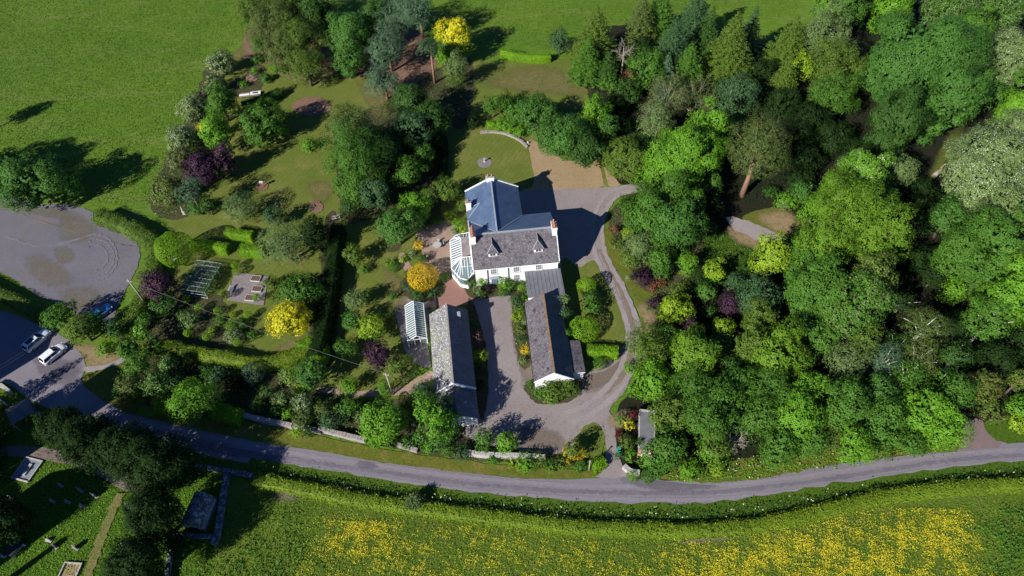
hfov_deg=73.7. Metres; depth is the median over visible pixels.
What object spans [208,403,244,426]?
hedge
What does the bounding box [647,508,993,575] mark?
buttercups
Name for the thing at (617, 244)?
shrub
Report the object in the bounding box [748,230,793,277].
broadleaf tree
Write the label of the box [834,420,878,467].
broadleaf tree
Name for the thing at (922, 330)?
willow tree
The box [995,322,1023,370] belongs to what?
broadleaf tree
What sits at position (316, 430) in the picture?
stone wall
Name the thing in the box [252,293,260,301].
topiary ball
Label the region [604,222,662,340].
lawn strip
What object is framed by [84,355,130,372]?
path
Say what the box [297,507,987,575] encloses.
buttercups
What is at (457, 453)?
verge weeds
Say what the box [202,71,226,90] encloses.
hawthorn tree
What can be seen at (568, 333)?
shrub
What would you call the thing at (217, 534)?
churchyard wall
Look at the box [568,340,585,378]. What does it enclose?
lean to store
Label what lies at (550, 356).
long outbuilding
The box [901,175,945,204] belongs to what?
broadleaf tree
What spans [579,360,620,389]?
dry gravel edge
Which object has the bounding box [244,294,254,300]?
raised bed
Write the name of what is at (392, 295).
shrub
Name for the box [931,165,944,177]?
fallen log
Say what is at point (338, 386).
shrub
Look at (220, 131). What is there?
broadleaf tree
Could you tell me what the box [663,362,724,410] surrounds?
feathery tree
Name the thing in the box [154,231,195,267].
topiary ball
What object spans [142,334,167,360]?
shrub
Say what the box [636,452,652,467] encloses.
shrub
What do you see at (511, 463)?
shrub
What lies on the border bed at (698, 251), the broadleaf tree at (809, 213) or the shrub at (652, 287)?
the shrub at (652, 287)
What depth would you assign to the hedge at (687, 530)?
89.62 m
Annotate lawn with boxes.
[0,410,222,575]
[142,28,613,400]
[437,130,533,189]
[523,140,608,190]
[560,257,625,372]
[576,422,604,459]
[608,172,619,186]
[742,207,805,235]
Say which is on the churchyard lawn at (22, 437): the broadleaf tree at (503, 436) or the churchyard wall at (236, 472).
the churchyard wall at (236, 472)
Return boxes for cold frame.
[239,91,260,97]
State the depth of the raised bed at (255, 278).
117.10 m
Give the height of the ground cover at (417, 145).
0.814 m
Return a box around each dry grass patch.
[71,343,118,365]
[609,410,631,427]
[639,305,654,328]
[730,228,761,247]
[760,211,794,232]
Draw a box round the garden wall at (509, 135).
[480,130,527,147]
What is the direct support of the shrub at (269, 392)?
on the border bed at (271, 378)
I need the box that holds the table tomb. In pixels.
[2,540,25,557]
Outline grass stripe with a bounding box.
[599,163,607,184]
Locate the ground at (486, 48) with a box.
[0,0,1020,540]
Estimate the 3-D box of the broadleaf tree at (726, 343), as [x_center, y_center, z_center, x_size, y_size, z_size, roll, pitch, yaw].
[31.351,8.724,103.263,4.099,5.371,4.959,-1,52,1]
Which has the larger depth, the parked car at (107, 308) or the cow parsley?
the parked car at (107, 308)
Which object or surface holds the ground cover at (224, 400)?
on the border bed at (271, 378)
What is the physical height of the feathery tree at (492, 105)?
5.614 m
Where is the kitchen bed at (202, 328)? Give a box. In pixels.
[146,290,254,349]
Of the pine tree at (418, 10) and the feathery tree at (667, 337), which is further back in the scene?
the pine tree at (418, 10)
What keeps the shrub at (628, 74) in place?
on the woodland floor
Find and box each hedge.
[0,285,43,323]
[90,206,167,340]
[149,338,308,374]
[150,398,179,419]
[190,237,232,255]
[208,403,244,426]
[223,226,256,243]
[237,242,267,258]
[241,88,283,111]
[251,471,1023,540]
[293,334,330,364]
[304,223,346,357]
[436,134,448,181]
[485,120,514,133]
[499,47,551,63]
[586,343,618,360]
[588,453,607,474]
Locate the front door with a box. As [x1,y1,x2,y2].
[491,279,497,284]
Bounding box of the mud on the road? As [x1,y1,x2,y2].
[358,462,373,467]
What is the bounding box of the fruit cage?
[179,260,224,298]
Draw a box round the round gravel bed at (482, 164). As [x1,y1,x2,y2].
[477,157,491,167]
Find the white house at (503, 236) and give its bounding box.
[449,173,564,302]
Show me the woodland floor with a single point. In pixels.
(740, 208)
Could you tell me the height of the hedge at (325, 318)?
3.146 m
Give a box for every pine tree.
[172,175,205,214]
[362,61,402,99]
[363,18,412,71]
[364,0,429,41]
[400,0,437,49]
[416,38,445,83]
[724,105,795,197]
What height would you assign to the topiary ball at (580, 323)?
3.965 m
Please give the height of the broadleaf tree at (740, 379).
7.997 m
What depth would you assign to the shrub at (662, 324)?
106.75 m
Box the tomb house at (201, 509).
[181,491,217,530]
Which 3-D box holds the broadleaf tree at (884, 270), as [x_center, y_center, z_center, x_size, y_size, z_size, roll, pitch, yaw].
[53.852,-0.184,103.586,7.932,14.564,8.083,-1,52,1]
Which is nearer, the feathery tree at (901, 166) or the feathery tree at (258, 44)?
the feathery tree at (901, 166)
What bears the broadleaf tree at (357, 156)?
on the border bed at (468, 86)
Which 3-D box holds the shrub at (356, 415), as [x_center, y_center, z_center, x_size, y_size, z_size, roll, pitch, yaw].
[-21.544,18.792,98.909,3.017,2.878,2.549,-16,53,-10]
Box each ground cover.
[141,357,369,427]
[148,70,225,218]
[152,291,250,345]
[339,78,469,237]
[608,191,704,294]
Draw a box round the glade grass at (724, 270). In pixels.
[699,231,752,273]
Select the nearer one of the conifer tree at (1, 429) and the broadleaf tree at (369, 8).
the conifer tree at (1, 429)
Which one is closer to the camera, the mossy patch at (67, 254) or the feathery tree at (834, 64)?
the mossy patch at (67, 254)
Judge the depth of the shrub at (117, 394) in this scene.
102.41 m
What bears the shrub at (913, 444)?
on the roadside grass at (756, 476)
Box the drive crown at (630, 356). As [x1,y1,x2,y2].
[579,249,636,404]
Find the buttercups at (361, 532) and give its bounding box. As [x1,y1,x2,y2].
[324,520,396,555]
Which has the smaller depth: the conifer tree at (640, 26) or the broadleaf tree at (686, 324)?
the broadleaf tree at (686, 324)
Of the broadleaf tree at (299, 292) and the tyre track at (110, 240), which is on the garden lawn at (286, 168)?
the broadleaf tree at (299, 292)
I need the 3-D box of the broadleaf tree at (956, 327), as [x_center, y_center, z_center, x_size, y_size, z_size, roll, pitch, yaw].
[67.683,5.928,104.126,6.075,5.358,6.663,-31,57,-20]
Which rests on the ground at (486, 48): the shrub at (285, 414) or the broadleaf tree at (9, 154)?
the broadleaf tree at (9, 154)
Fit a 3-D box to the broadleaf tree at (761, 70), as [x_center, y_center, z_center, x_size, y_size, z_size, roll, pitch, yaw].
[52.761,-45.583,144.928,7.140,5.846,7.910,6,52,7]
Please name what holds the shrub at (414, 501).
on the roadside bank
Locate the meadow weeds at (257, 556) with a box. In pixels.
[186,505,335,575]
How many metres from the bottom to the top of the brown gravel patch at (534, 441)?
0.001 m
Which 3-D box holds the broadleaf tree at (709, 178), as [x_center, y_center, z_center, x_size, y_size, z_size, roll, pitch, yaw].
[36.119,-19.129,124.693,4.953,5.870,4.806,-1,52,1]
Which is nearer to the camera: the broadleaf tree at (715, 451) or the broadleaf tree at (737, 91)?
the broadleaf tree at (715, 451)
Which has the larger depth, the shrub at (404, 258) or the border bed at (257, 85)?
the border bed at (257, 85)
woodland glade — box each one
[703,233,755,273]
[929,131,963,181]
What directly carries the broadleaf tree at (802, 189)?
on the woodland floor
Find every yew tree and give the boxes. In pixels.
[0,493,37,545]
[31,402,92,454]
[54,409,120,475]
[84,419,162,485]
[99,530,172,575]
[109,431,206,497]
[118,481,189,546]
[160,530,194,559]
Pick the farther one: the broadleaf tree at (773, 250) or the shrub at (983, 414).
the broadleaf tree at (773, 250)
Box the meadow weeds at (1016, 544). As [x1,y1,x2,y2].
[950,504,1023,575]
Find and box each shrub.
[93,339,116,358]
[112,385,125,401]
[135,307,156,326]
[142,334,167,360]
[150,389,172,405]
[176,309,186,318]
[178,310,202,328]
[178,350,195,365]
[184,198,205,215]
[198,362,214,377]
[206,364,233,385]
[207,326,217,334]
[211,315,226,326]
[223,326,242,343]
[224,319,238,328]
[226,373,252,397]
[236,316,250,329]
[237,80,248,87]
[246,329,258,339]
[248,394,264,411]
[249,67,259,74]
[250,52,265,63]
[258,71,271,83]
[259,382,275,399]
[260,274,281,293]
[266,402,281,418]
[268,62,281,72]
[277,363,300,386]
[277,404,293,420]
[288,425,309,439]
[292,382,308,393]
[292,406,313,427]
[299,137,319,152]
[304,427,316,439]
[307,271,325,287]
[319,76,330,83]
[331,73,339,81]
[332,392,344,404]
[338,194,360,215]
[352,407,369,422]
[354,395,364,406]
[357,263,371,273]
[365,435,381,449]
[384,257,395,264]
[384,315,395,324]
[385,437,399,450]
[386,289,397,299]
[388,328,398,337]
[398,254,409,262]
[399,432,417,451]
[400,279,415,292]
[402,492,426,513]
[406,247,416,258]
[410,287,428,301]
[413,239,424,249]
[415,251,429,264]
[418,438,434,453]
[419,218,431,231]
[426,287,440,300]
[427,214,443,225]
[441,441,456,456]
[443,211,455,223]
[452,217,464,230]
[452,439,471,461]
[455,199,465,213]
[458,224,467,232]
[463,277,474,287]
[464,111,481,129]
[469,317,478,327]
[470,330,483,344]
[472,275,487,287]
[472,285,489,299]
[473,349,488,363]
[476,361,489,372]
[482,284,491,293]
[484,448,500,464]
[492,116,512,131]
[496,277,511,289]
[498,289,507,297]
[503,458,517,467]
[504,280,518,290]
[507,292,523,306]
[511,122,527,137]
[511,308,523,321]
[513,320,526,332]
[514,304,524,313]
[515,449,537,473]
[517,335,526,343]
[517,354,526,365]
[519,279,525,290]
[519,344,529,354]
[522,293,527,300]
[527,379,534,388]
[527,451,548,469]
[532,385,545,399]
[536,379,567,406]
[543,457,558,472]
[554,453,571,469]
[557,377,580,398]
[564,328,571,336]
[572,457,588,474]
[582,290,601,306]
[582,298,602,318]
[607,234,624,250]
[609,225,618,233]
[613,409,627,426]
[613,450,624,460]
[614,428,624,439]
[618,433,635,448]
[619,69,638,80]
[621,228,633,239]
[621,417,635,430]
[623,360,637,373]
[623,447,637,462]
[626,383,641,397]
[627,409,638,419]
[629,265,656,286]
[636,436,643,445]
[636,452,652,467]
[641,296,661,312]
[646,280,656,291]
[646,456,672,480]
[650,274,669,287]
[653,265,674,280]
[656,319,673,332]
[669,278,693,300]
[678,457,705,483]
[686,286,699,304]
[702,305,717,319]
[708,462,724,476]
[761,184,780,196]
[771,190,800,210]
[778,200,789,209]
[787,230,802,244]
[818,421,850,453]
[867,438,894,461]
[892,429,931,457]
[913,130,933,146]
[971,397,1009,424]
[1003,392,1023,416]
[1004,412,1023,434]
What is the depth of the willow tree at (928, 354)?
96.54 m
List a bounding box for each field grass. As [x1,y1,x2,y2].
[0,0,247,205]
[458,0,799,49]
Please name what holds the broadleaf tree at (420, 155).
on the border bed at (468, 86)
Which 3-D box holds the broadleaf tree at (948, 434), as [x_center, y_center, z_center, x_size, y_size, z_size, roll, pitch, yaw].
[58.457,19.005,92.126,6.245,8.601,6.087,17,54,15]
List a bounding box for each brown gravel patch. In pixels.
[514,339,533,380]
[518,426,562,450]
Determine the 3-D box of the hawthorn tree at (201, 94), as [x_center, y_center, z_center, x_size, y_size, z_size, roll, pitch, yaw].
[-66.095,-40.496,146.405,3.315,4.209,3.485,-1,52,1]
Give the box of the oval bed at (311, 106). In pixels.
[292,96,331,115]
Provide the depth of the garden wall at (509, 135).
138.72 m
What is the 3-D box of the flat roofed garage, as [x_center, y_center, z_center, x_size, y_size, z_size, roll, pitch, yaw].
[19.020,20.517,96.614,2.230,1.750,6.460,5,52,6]
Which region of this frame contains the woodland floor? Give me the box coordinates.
[578,0,1023,480]
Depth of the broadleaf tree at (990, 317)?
99.80 m
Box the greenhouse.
[405,301,427,346]
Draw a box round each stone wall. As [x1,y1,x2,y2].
[242,412,293,428]
[294,425,320,433]
[319,427,366,443]
[397,443,417,452]
[466,449,544,460]
[622,464,639,475]
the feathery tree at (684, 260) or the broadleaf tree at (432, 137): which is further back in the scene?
the broadleaf tree at (432, 137)
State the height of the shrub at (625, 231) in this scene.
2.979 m
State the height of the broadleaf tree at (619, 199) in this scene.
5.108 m
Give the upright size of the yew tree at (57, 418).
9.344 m
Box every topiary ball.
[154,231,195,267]
[181,294,189,302]
[183,328,191,336]
[194,304,202,311]
[201,333,210,340]
[213,307,222,314]
[221,290,230,297]
[230,261,238,268]
[232,267,240,275]
[232,338,240,346]
[242,362,265,384]
[243,311,251,318]
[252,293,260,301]
[389,263,399,271]
[407,262,438,291]
[439,272,449,281]
[568,315,598,344]
[576,276,596,295]
[593,357,606,369]
[626,468,640,481]
[640,469,654,483]
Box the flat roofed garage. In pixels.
[637,409,654,456]
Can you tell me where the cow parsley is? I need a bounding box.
[245,464,1023,518]
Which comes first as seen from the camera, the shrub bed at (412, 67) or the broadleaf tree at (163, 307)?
the broadleaf tree at (163, 307)
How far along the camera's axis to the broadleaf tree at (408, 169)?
126.23 m
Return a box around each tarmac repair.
[36,360,77,382]
[189,442,281,461]
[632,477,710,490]
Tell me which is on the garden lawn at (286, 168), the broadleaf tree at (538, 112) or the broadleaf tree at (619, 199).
the broadleaf tree at (538, 112)
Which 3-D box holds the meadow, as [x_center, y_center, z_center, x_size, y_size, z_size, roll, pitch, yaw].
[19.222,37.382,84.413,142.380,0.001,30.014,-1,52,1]
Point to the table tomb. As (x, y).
(13, 550)
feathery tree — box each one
[120,350,153,380]
[139,368,172,397]
[231,0,270,36]
[245,0,300,42]
[246,28,271,57]
[261,22,306,71]
[270,388,292,407]
[272,0,314,31]
[272,8,328,67]
[274,48,332,86]
[313,397,332,417]
[319,101,374,150]
[319,405,348,432]
[339,374,358,396]
[340,288,367,310]
[355,313,387,340]
[361,288,371,301]
[385,352,418,382]
[408,379,435,404]
[442,49,469,88]
[480,94,503,116]
[496,88,514,106]
[558,293,570,315]
[559,305,571,324]
[618,231,655,265]
[621,319,669,374]
[635,98,676,149]
[656,323,682,351]
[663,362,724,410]
[675,249,700,277]
[744,364,796,419]
[788,199,863,268]
[790,0,858,65]
[793,164,897,265]
[806,34,871,93]
[806,70,863,118]
[842,192,918,280]
[885,358,929,394]
[887,153,922,194]
[914,0,982,33]
[967,0,1023,45]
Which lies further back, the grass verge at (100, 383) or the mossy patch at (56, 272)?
the mossy patch at (56, 272)
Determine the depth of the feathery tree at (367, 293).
111.98 m
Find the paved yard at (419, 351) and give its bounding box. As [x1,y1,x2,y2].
[395,296,430,367]
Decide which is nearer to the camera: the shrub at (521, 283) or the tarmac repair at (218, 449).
the tarmac repair at (218, 449)
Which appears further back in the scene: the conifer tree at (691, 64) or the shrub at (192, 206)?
the conifer tree at (691, 64)
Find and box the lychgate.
[6,398,39,430]
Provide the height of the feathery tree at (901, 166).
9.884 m
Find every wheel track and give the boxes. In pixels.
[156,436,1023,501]
[564,184,635,414]
[568,190,641,424]
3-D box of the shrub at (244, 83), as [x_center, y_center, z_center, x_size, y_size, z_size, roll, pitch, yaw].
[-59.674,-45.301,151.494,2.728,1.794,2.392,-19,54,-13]
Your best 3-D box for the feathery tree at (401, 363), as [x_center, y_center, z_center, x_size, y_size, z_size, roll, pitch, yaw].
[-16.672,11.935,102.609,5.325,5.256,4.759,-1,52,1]
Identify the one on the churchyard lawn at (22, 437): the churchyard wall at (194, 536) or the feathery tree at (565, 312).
the churchyard wall at (194, 536)
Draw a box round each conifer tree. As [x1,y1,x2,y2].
[0,421,11,447]
[565,5,625,73]
[565,37,601,88]
[593,51,620,89]
[615,0,660,59]
[641,0,675,48]
[647,52,675,99]
[648,16,691,86]
[669,41,707,102]
[672,0,711,54]
[686,6,719,65]
[697,11,758,93]
[733,6,761,64]
[754,15,808,80]
[764,55,800,103]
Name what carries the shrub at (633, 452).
on the woodland floor
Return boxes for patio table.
[433,241,440,247]
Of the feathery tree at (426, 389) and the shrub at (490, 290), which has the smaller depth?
the feathery tree at (426, 389)
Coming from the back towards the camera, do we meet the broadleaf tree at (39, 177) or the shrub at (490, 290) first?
the broadleaf tree at (39, 177)
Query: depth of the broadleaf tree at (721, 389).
92.72 m
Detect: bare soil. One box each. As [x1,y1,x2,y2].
[233,44,245,59]
[274,492,299,500]
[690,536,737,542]
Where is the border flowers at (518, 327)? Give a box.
[512,288,529,364]
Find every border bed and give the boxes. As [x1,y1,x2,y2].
[137,353,587,466]
[148,51,264,219]
[307,210,343,371]
[334,57,475,251]
[399,275,445,301]
[464,273,525,298]
[467,298,488,419]
[511,292,531,369]
[523,378,583,404]
[608,188,705,302]
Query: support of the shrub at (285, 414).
on the border bed at (271, 378)
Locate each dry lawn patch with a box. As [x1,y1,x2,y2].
[275,337,302,351]
[309,181,332,200]
[359,82,386,115]
[384,271,403,307]
[488,67,581,93]
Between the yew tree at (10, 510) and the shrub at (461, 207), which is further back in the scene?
the shrub at (461, 207)
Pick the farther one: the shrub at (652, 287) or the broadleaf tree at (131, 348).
the shrub at (652, 287)
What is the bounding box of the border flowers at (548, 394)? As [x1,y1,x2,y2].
[527,385,572,400]
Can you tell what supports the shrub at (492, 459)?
on the border bed at (271, 378)
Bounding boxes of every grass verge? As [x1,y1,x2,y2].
[83,364,137,414]
[137,415,600,478]
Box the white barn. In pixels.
[429,303,478,426]
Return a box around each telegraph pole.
[127,279,144,300]
[383,373,393,394]
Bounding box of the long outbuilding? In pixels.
[524,292,573,388]
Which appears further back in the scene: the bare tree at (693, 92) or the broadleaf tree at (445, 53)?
the broadleaf tree at (445, 53)
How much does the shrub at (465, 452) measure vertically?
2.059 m
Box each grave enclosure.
[10,456,43,482]
[58,562,82,575]
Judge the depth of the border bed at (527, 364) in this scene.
108.23 m
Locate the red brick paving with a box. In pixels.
[425,278,474,307]
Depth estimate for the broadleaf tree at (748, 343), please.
98.17 m
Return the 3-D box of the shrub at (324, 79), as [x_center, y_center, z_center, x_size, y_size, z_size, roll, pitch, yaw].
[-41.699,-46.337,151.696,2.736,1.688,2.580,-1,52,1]
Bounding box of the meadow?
[212,488,1023,575]
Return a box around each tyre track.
[0,206,136,247]
[4,233,94,246]
[88,244,108,270]
[89,234,117,281]
[89,239,114,275]
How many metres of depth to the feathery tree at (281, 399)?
100.39 m
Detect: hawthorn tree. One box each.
[146,172,182,207]
[157,354,178,375]
[162,143,197,170]
[163,121,201,151]
[174,90,207,121]
[195,90,207,101]
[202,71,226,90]
[203,48,237,74]
[290,391,315,412]
[955,368,1008,406]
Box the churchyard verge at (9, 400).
[0,382,255,474]
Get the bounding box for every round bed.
[255,180,267,190]
[308,200,323,212]
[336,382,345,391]
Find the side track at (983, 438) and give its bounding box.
[959,419,1001,449]
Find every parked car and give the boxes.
[21,328,51,352]
[38,342,67,365]
[88,303,112,317]
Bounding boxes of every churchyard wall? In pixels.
[0,383,13,395]
[31,405,43,417]
[165,531,212,575]
[183,463,254,478]
[210,471,230,546]
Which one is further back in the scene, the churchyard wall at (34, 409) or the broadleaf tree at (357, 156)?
the broadleaf tree at (357, 156)
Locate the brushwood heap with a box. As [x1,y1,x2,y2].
[242,74,256,81]
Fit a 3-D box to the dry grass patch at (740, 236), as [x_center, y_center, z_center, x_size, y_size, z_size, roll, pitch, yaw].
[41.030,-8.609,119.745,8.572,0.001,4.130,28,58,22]
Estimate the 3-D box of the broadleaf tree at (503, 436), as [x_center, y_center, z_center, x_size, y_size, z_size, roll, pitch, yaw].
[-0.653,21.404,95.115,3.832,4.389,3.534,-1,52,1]
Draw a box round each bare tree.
[612,40,635,75]
[637,70,693,122]
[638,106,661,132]
[672,73,718,114]
[726,430,748,452]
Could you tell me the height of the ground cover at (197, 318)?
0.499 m
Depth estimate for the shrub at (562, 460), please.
94.06 m
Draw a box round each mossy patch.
[13,203,68,217]
[31,259,64,283]
[57,249,72,261]
[64,218,90,238]
[67,290,96,306]
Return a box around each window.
[490,269,497,274]
[512,267,520,272]
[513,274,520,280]
[535,265,542,270]
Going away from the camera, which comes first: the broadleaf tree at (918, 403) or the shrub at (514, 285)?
the broadleaf tree at (918, 403)
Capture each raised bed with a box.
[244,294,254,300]
[250,275,261,281]
[251,285,261,291]
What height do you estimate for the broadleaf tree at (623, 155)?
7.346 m
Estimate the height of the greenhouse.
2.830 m
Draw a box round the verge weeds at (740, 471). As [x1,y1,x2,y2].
[666,439,960,481]
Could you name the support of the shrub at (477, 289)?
on the border bed at (494, 288)
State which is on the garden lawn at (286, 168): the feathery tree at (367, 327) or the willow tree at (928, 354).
the feathery tree at (367, 327)
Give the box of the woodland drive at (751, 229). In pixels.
[725,216,789,241]
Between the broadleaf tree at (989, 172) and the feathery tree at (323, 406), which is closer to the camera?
the feathery tree at (323, 406)
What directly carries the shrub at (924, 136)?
on the woodland floor
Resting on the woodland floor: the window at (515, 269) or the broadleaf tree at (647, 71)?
the broadleaf tree at (647, 71)
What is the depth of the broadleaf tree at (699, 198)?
117.47 m
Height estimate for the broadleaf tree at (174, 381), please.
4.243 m
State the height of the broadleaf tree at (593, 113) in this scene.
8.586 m
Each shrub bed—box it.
[243,22,384,82]
[379,29,436,100]
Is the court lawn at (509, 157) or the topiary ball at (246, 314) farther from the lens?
the court lawn at (509, 157)
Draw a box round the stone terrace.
[416,221,455,283]
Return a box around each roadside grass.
[659,432,962,482]
[984,416,1023,443]
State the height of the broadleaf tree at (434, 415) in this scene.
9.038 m
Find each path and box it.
[0,445,136,491]
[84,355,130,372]
[84,492,125,575]
[317,371,432,396]
[399,252,412,270]
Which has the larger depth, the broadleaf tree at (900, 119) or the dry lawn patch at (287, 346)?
the broadleaf tree at (900, 119)
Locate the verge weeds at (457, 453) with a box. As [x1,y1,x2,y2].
[331,432,587,470]
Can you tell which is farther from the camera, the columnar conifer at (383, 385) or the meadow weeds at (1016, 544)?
the columnar conifer at (383, 385)
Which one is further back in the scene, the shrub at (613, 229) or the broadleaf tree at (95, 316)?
the shrub at (613, 229)
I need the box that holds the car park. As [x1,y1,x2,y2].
[0,194,139,326]
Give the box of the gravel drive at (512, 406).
[462,185,650,478]
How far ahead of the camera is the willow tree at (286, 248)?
114.45 m
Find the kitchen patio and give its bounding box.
[227,272,268,304]
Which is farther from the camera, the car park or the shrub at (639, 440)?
the car park
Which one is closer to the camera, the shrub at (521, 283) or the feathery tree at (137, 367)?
the feathery tree at (137, 367)
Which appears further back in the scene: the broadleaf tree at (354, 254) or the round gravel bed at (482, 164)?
the round gravel bed at (482, 164)
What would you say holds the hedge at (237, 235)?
on the garden lawn at (286, 168)
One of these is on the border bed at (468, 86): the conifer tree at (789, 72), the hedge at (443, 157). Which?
the hedge at (443, 157)
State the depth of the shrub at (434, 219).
123.38 m
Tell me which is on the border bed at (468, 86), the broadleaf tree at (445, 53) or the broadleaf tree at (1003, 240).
the broadleaf tree at (445, 53)
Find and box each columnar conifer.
[291,389,299,398]
[377,379,392,397]
[398,391,413,410]
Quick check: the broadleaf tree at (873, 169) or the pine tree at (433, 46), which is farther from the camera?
the pine tree at (433, 46)
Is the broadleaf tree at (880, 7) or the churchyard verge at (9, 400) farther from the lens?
the broadleaf tree at (880, 7)
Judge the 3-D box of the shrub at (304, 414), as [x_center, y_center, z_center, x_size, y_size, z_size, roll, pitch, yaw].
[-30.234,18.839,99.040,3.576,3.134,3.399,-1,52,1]
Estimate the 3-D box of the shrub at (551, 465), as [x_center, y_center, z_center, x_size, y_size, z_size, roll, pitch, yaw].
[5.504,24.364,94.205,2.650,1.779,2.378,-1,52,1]
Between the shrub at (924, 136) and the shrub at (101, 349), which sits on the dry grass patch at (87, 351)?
the shrub at (101, 349)
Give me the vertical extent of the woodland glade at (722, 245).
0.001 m
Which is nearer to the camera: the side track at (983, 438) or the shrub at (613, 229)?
the side track at (983, 438)
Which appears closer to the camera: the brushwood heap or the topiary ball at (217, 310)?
the topiary ball at (217, 310)
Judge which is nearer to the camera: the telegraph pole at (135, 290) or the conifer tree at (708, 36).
the telegraph pole at (135, 290)
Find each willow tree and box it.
[220,190,260,226]
[255,214,313,268]
[822,337,872,382]
[864,341,905,381]
[895,337,939,381]
[897,305,953,357]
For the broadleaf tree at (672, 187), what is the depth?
115.20 m
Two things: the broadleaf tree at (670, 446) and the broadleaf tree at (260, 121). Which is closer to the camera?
the broadleaf tree at (670, 446)
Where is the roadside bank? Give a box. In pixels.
[240,458,1023,522]
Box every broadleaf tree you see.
[0,145,32,179]
[0,148,83,214]
[38,298,79,330]
[59,311,99,346]
[82,310,107,333]
[104,317,128,339]
[112,330,150,362]
[113,372,148,404]
[129,320,155,341]
[136,267,179,302]
[147,291,176,316]
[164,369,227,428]
[165,372,185,395]
[179,150,226,185]
[197,108,237,151]
[198,194,217,214]
[203,77,240,120]
[211,140,238,175]
[235,96,291,148]
[261,205,285,227]
[263,299,314,338]
[269,271,324,310]
[290,0,337,34]
[290,353,330,390]
[297,213,330,251]
[315,115,393,194]
[321,11,374,52]
[328,164,369,208]
[332,41,368,77]
[332,334,358,361]
[333,395,362,420]
[339,309,363,331]
[342,242,365,266]
[350,122,406,177]
[356,176,392,210]
[356,392,412,446]
[358,0,394,41]
[362,339,399,372]
[371,204,422,246]
[385,126,417,166]
[386,81,437,123]
[389,108,431,153]
[389,154,429,187]
[397,186,433,222]
[409,142,435,168]
[411,97,452,136]
[412,388,465,453]
[421,122,442,149]
[430,16,472,56]
[430,176,462,202]
[435,39,459,64]
[473,427,495,452]
[495,429,520,454]
[499,95,527,128]
[515,90,560,138]
[536,113,592,160]
[547,26,574,54]
[561,436,587,465]
[566,130,606,168]
[579,92,613,132]
[592,113,620,142]
[598,70,620,93]
[599,134,653,185]
[600,91,631,116]
[613,115,636,133]
[615,75,645,103]
[616,181,683,249]
[617,194,637,217]
[619,247,641,269]
[625,46,666,92]
[626,34,654,59]
[626,131,651,151]
[630,355,679,402]
[632,136,684,186]
[636,167,696,212]
[637,422,690,471]
[645,393,695,435]
[647,241,677,272]
[648,195,709,250]
[653,121,731,189]
[655,290,696,325]
[660,68,698,94]
[665,322,725,380]
[678,316,700,336]
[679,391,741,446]
[682,187,707,217]
[686,95,737,152]
[690,266,712,284]
[694,216,717,239]
[694,428,732,468]
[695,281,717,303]
[696,169,723,196]
[697,322,718,338]
[698,257,728,284]
[701,374,744,421]
[703,195,725,218]
[706,71,762,122]
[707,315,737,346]
[708,325,734,357]
[716,354,745,381]
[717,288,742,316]
[721,366,758,400]
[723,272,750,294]
[723,409,752,438]
[731,320,768,370]
[732,269,783,324]
[734,393,785,441]
[736,263,754,278]
[738,295,779,337]
[739,316,760,340]
[740,314,815,384]
[745,57,779,84]
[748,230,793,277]
[749,82,776,106]
[756,428,801,470]
[760,85,804,122]
[768,387,828,451]
[780,242,821,291]
[781,251,855,331]
[782,138,828,173]
[782,163,816,190]
[784,100,834,145]
[784,314,821,353]
[785,180,817,203]
[787,370,833,409]
[791,424,834,460]
[792,49,816,82]
[796,197,829,225]
[799,318,848,362]
[807,117,857,155]
[809,0,835,22]
[815,166,867,211]
[816,373,883,439]
[817,148,897,205]
[817,269,899,339]
[823,372,843,398]
[826,0,874,39]
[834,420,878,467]
[840,136,882,163]
[846,248,899,310]
[847,320,886,365]
[851,371,900,407]
[853,7,995,133]
[858,394,913,452]
[861,83,935,154]
[865,181,901,219]
[866,0,915,36]
[876,137,909,170]
[879,329,913,365]
[890,284,917,315]
[892,380,958,435]
[895,241,940,274]
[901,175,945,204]
[907,200,941,239]
[911,65,995,138]
[915,259,948,290]
[915,397,976,453]
[922,367,953,394]
[927,191,968,237]
[928,223,997,285]
[929,370,981,414]
[932,308,977,346]
[933,337,976,375]
[934,204,1023,297]
[935,274,967,305]
[938,122,1023,214]
[950,271,988,300]
[951,1,999,59]
[959,291,1019,342]
[966,182,1023,233]
[969,335,1023,375]
[971,248,1023,337]
[972,65,1015,112]
[978,24,1023,85]
[980,106,1023,154]
[992,86,1023,127]
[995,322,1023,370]
[1003,368,1023,395]
[1011,68,1023,86]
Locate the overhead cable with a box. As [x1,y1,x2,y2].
[131,281,382,372]
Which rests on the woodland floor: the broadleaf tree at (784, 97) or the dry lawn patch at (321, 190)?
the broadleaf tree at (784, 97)

